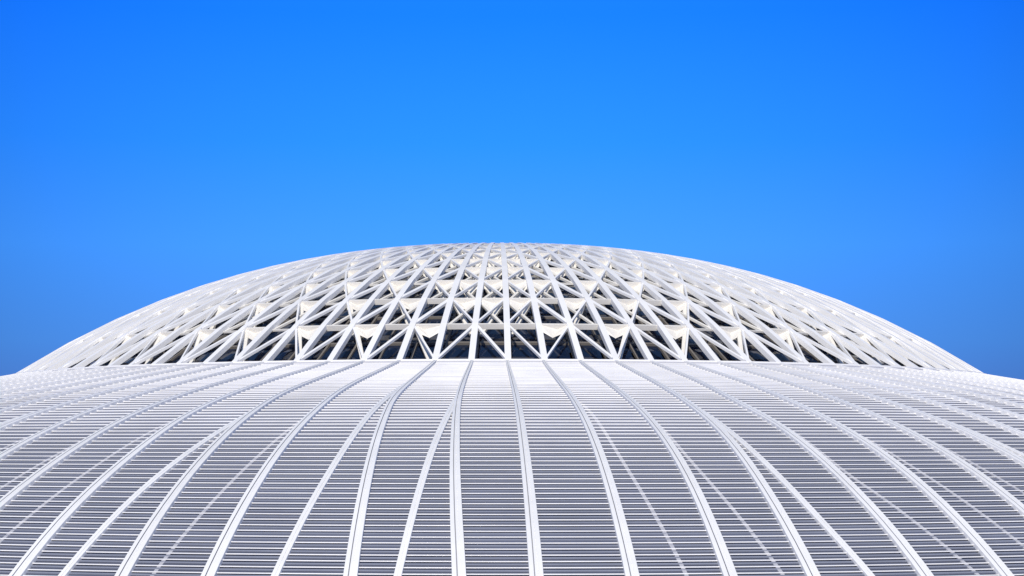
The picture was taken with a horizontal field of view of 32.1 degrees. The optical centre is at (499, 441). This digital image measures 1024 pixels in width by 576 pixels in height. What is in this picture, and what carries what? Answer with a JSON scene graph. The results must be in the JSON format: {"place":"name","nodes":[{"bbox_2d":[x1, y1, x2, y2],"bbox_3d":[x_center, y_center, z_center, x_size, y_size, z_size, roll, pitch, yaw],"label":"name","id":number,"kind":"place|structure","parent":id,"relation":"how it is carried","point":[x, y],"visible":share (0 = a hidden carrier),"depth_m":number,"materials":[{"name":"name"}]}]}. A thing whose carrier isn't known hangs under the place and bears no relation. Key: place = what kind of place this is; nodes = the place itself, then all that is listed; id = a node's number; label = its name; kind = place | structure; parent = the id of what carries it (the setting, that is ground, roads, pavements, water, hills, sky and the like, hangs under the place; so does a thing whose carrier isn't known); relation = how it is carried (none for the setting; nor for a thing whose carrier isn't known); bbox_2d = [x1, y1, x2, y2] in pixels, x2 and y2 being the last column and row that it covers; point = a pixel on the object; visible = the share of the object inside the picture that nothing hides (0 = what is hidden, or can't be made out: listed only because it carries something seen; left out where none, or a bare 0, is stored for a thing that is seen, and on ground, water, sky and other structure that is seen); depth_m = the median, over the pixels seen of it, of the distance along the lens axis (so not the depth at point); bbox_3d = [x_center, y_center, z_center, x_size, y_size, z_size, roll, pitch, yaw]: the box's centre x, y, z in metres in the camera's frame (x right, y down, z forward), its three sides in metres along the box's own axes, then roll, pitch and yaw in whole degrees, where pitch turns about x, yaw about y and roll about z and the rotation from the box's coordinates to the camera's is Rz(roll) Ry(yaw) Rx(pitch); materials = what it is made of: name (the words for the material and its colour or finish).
{"place":"outdoors","nodes":[
{"label":"outdoors","id":0,"kind":"place"},
{"bbox_2d":[0,0,1023,379],"label":"sky","id":1,"kind":"structure","parent":0,"point":[866,155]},
{"label":"ground","id":2,"kind":"structure","parent":0,"visible":0},
{"bbox_2d":[0,242,1023,575],"bbox_3d":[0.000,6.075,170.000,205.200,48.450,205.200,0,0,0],"label":"arena building","id":3,"kind":"structure","parent":2,"relation":"on","point":[500,408],"depth_m":102.72,"materials":[{"name":"white paint"}]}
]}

